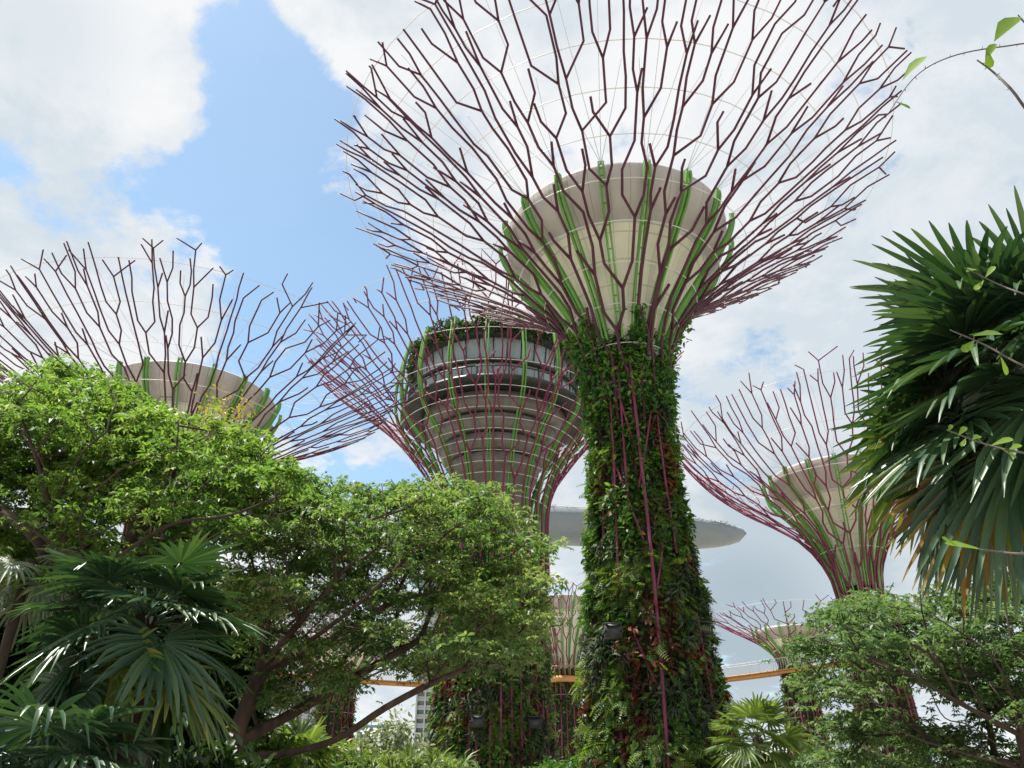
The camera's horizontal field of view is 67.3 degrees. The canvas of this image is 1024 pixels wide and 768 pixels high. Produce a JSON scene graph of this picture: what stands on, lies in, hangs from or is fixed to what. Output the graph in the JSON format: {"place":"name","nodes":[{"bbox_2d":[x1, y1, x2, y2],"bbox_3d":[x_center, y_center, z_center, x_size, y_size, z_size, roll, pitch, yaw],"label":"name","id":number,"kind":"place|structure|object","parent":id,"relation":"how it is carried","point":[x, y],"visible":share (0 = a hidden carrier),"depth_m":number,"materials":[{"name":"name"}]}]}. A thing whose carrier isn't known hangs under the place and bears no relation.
{"place":"outdoors","nodes":[
{"label":"outdoors","id":0,"kind":"place"},
{"bbox_2d":[355,724,407,752],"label":"building","id":1,"kind":"structure","parent":0,"point":[360,731],"depth_m":275.97,"materials":[{"name":"white concrete"}]},
{"bbox_2d":[258,504,746,753],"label":"hotel building","id":2,"kind":"structure","parent":0,"point":[566,522],"depth_m":569.08,"materials":[{"name":"grey"}]},
{"bbox_2d":[0,0,1023,762],"label":"sky","id":3,"kind":"structure","parent":0,"point":[211,123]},
{"bbox_2d":[766,731,844,752],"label":"building","id":4,"kind":"structure","parent":0,"point":[839,744],"depth_m":812.08,"materials":[{"name":"white concrete"}]},
{"label":"ground","id":5,"kind":"structure","parent":0,"visible":0},
{"bbox_2d":[0,542,87,685],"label":"fan palm","id":6,"kind":"object","parent":5,"relation":"on","point":[10,565],"visible":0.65,"depth_m":10.78,"materials":[{"name":"green plant"}]},
{"bbox_2d":[0,546,158,733],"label":"broadleaf tree","id":7,"kind":"object","parent":5,"relation":"on","point":[12,659],"visible":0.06,"depth_m":17.60,"materials":[{"name":"green plant"}]},
{"bbox_2d":[0,680,176,767],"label":"fan palm","id":8,"kind":"object","parent":5,"relation":"on","point":[82,748],"visible":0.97,"depth_m":6.60,"materials":[{"name":"green plant"}]},
{"bbox_2d":[0,529,274,767],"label":"fan palm","id":9,"kind":"object","parent":5,"relation":"on","point":[171,678],"visible":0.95,"depth_m":7.86,"materials":[{"name":"green plant"}]},
{"bbox_2d":[0,352,350,695],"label":"broadleaf tree","id":10,"kind":"object","parent":5,"relation":"on","point":[92,461],"visible":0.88,"depth_m":13.12,"materials":[{"name":"green plant"}]},
{"bbox_2d":[110,560,296,756],"bbox_3d":[-9.266,8.436,20.626,8.460,8.670,7.022,0,-29,0],"label":"broadleaf tree","id":11,"kind":"object","parent":5,"relation":"on","point":[227,688],"visible":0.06,"depth_m":19.29,"materials":[{"name":"green plant"}]},
{"bbox_2d":[0,238,412,591],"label":"supertree","id":12,"kind":"structure","parent":5,"relation":"on","point":[177,383],"depth_m":54.85,"materials":[{"name":"metal"}]},
{"bbox_2d":[167,377,255,640],"bbox_3d":[-8.387,5.634,19.853,2.286,12.798,1.886,-14,-32,24],"label":"shrub","id":13,"kind":"object","parent":5,"relation":"on","point":[225,415],"visible":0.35,"depth_m":22.22,"materials":[{"name":"green plant"}]},
{"bbox_2d":[153,724,275,767],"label":"shrub","id":14,"kind":"object","parent":5,"relation":"on","point":[207,759],"visible":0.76,"depth_m":8.78,"materials":[{"name":"green plant"}]},
{"bbox_2d":[203,724,313,767],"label":"shrub","id":15,"kind":"object","parent":5,"relation":"on","point":[275,741],"visible":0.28,"depth_m":14.30,"materials":[{"name":"green plant"}]},
{"bbox_2d":[270,710,349,767],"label":"fan palm","id":16,"kind":"object","parent":5,"relation":"on","point":[315,758],"visible":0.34,"depth_m":16.30,"materials":[{"name":"green plant"}]},
{"bbox_2d":[275,614,418,762],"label":"supertree","id":17,"kind":"structure","parent":5,"relation":"on","point":[336,721],"depth_m":109.33,"materials":[{"name":"metal"}]},
{"bbox_2d":[327,737,384,767],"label":"shrub","id":18,"kind":"object","parent":5,"relation":"on","point":[342,763],"visible":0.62,"depth_m":23.21,"materials":[{"name":"green plant"}]},
{"bbox_2d":[336,694,435,766],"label":"shrub","id":19,"kind":"object","parent":5,"relation":"on","point":[394,742],"visible":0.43,"depth_m":27.10,"materials":[{"name":"green plant"}]},
{"bbox_2d":[213,471,574,758],"bbox_3d":[-2.743,4.885,14.053,8.204,8.483,6.490,0,-29,0],"label":"broadleaf tree","id":20,"kind":"object","parent":5,"relation":"on","point":[278,597],"visible":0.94,"depth_m":13.51,"materials":[{"name":"green plant"}]},
{"bbox_2d":[348,739,479,767],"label":"shrub","id":21,"kind":"object","parent":5,"relation":"on","point":[406,758],"visible":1,"depth_m":21.11,"materials":[{"name":"green plant"}]},
{"bbox_2d":[303,248,683,767],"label":"supertree","id":22,"kind":"structure","parent":5,"relation":"on","point":[491,401],"depth_m":70.87,"materials":[{"name":"metal"}]},
{"bbox_2d":[470,715,485,727],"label":"floodlight","id":23,"kind":"object","parent":22,"relation":"attached to","point":[477,721],"visible":1,"depth_m":59.13,"materials":[{"name":"metal"}]},
{"bbox_2d":[528,716,541,728],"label":"floodlight","id":24,"kind":"object","parent":22,"relation":"attached to","point":[534,722],"visible":1,"depth_m":59.83,"materials":[{"name":"metal"}]},
{"bbox_2d":[523,755,579,767],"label":"shrub","id":25,"kind":"object","parent":5,"relation":"on","point":[565,764],"visible":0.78,"depth_m":35.41,"materials":[{"name":"green plant"}]},
{"bbox_2d":[546,578,586,762],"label":"supertree","id":26,"kind":"structure","parent":5,"relation":"on","point":[564,656],"depth_m":125.47,"materials":[{"name":"metal"}]},
{"bbox_2d":[334,0,911,767],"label":"supertree","id":27,"kind":"structure","parent":5,"relation":"on","point":[614,270],"depth_m":37.89,"materials":[{"name":"metal"}]},
{"bbox_2d":[602,623,622,639],"bbox_3d":[4.115,10.122,31.397,0.774,0.561,0.850,0,-29,0],"label":"floodlight","id":28,"kind":"object","parent":27,"relation":"attached to","point":[612,631],"visible":1,"depth_m":31.15,"materials":[{"name":"metal"}]},
{"bbox_2d":[696,622,712,636],"bbox_3d":[8.081,10.424,32.597,0.728,0.528,0.800,0,-29,0],"label":"floodlight","id":29,"kind":"object","parent":27,"relation":"attached to","point":[706,633],"visible":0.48,"depth_m":32.35,"materials":[{"name":"metal"}]},
{"bbox_2d":[704,692,818,767],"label":"fan palm","id":30,"kind":"object","parent":5,"relation":"on","point":[739,752],"visible":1,"depth_m":27.03,"materials":[{"name":"green plant"}]},
{"bbox_2d":[713,594,836,759],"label":"supertree","id":31,"kind":"structure","parent":5,"relation":"on","point":[768,639],"depth_m":121.36,"materials":[{"name":"metal"}]},
{"bbox_2d":[278,626,953,686],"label":"walkway","id":32,"kind":"structure","parent":31,"relation":"attached to","point":[731,678],"depth_m":127.08,"materials":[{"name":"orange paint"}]},
{"bbox_2d":[771,743,820,767],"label":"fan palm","id":33,"kind":"object","parent":5,"relation":"on","point":[806,752],"visible":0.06,"depth_m":28.10,"materials":[{"name":"green plant"}]},
{"bbox_2d":[677,346,931,767],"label":"supertree","id":34,"kind":"structure","parent":5,"relation":"on","point":[809,495],"depth_m":64.80,"materials":[{"name":"metal"}]},
{"bbox_2d":[779,732,891,767],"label":"shrub","id":35,"kind":"object","parent":5,"relation":"on","point":[803,757],"visible":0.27,"depth_m":21.69,"materials":[{"name":"green plant"}]},
{"bbox_2d":[759,572,1023,767],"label":"broadleaf tree","id":36,"kind":"object","parent":5,"relation":"on","point":[947,671],"visible":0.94,"depth_m":13.01,"materials":[{"name":"green plant"}]},
{"bbox_2d":[824,185,1023,626],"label":"fan palm","id":37,"kind":"object","parent":5,"relation":"on","point":[936,382],"visible":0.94,"depth_m":5.91,"materials":[{"name":"green plant"}]},
{"bbox_2d":[885,15,1023,671],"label":"twiggy shrub","id":38,"kind":"object","parent":5,"relation":"on","point":[1004,25],"visible":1,"depth_m":2.85,"materials":[{"name":"green plant"}]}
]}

